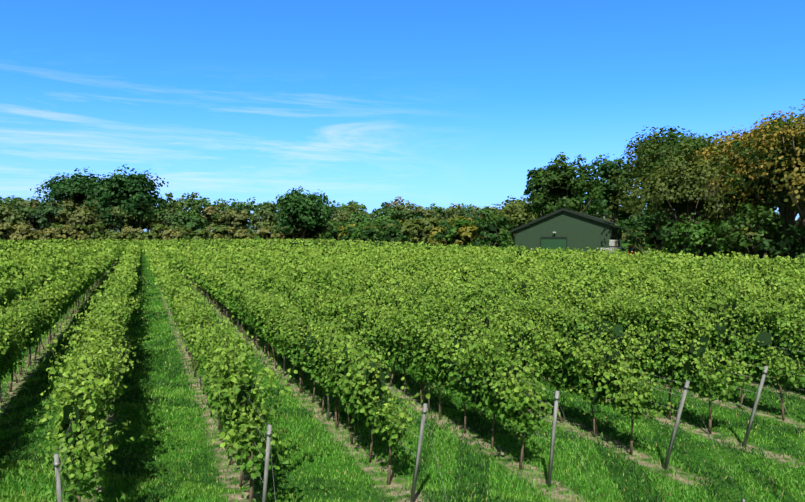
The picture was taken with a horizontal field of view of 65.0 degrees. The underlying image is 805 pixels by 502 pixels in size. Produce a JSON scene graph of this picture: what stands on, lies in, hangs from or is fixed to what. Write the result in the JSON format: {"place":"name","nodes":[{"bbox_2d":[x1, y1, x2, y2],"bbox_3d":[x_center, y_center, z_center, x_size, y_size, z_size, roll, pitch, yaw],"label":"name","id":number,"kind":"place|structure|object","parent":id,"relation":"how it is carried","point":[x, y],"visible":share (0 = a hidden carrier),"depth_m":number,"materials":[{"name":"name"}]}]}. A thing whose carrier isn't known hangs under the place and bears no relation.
{"place":"outdoors","nodes":[
{"label":"outdoors","id":0,"kind":"place"},
{"bbox_2d":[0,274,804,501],"bbox_3d":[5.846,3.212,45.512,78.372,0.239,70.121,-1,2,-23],"label":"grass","id":1,"kind":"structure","parent":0,"point":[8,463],"depth_m":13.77,"materials":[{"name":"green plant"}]},
{"bbox_2d":[0,233,804,501],"bbox_3d":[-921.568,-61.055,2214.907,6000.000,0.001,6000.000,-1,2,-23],"label":"ground","id":2,"kind":"structure","parent":0,"point":[330,425],"depth_m":14.06,"materials":[{"name":"green plant"}]},
{"bbox_2d":[30,154,644,238],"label":"trees","id":3,"kind":"object","parent":2,"relation":"on","point":[126,191],"depth_m":196.36,"materials":[{"name":"green plant"}]},
{"bbox_2d":[0,264,767,501],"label":"trellis posts","id":4,"kind":"object","parent":2,"relation":"in","point":[267,454],"visible":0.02,"depth_m":11.48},
{"bbox_2d":[53,370,767,501],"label":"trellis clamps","id":5,"kind":"object","parent":4,"relation":"attached to","point":[267,434],"visible":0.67,"depth_m":10.36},
{"bbox_2d":[0,192,779,241],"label":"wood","id":6,"kind":"object","parent":2,"relation":"on","point":[15,225],"depth_m":203.59,"materials":[{"name":"green plant"}]},
{"bbox_2d":[2,275,798,501],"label":"vine trunks","id":7,"kind":"object","parent":2,"relation":"on","point":[390,447],"depth_m":15.75,"materials":[{"name":"brown wood"}]},
{"bbox_2d":[0,238,804,501],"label":"vine foliage","id":8,"kind":"object","parent":2,"relation":"on","point":[765,337],"visible":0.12,"depth_m":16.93,"materials":[{"name":"green plant"}]},
{"bbox_2d":[0,237,565,262],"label":"vine leaves","id":9,"kind":"object","parent":8,"relation":"attached to","point":[111,244],"visible":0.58,"depth_m":104.89,"materials":[{"name":"green plant"}]},
{"bbox_2d":[0,245,804,337],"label":"vine leaves","id":10,"kind":"object","parent":8,"relation":"attached to","point":[69,276],"visible":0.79,"depth_m":37.05,"materials":[{"name":"green plant"}]},
{"bbox_2d":[1,271,804,495],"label":"vine shoots","id":11,"kind":"object","parent":8,"relation":"attached to","point":[410,348],"visible":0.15,"depth_m":15.73,"materials":[{"name":"green plant"}]},
{"bbox_2d":[56,269,804,501],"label":"trellis wires","id":12,"kind":"object","parent":2,"relation":"on","point":[522,408],"visible":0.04,"depth_m":11.54,"materials":[{"name":"grey metal"}]},
{"bbox_2d":[305,99,804,260],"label":"wood","id":13,"kind":"object","parent":2,"relation":"on","point":[665,160],"depth_m":74.69,"materials":[{"name":"green plant"}]},
{"bbox_2d":[511,208,621,250],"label":"barn","id":14,"kind":"structure","parent":2,"relation":"on","point":[565,228],"depth_m":106.41,"materials":[{"name":"green metal"}]},
{"bbox_2d":[609,240,617,252],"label":"water tank","id":15,"kind":"object","parent":2,"relation":"on","point":[613,244],"visible":0.5,"depth_m":100.46,"materials":[{"name":"white plastic"}]},
{"bbox_2d":[626,245,642,254],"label":"tractor","id":16,"kind":"object","parent":2,"relation":"on","point":[633,249],"visible":0.19,"depth_m":98.69,"materials":[{"name":"red"}]},
{"bbox_2d":[0,0,804,232],"label":"sky","id":17,"kind":"structure","parent":0,"point":[369,103],"materials":[{"name":"blue"}]}
]}

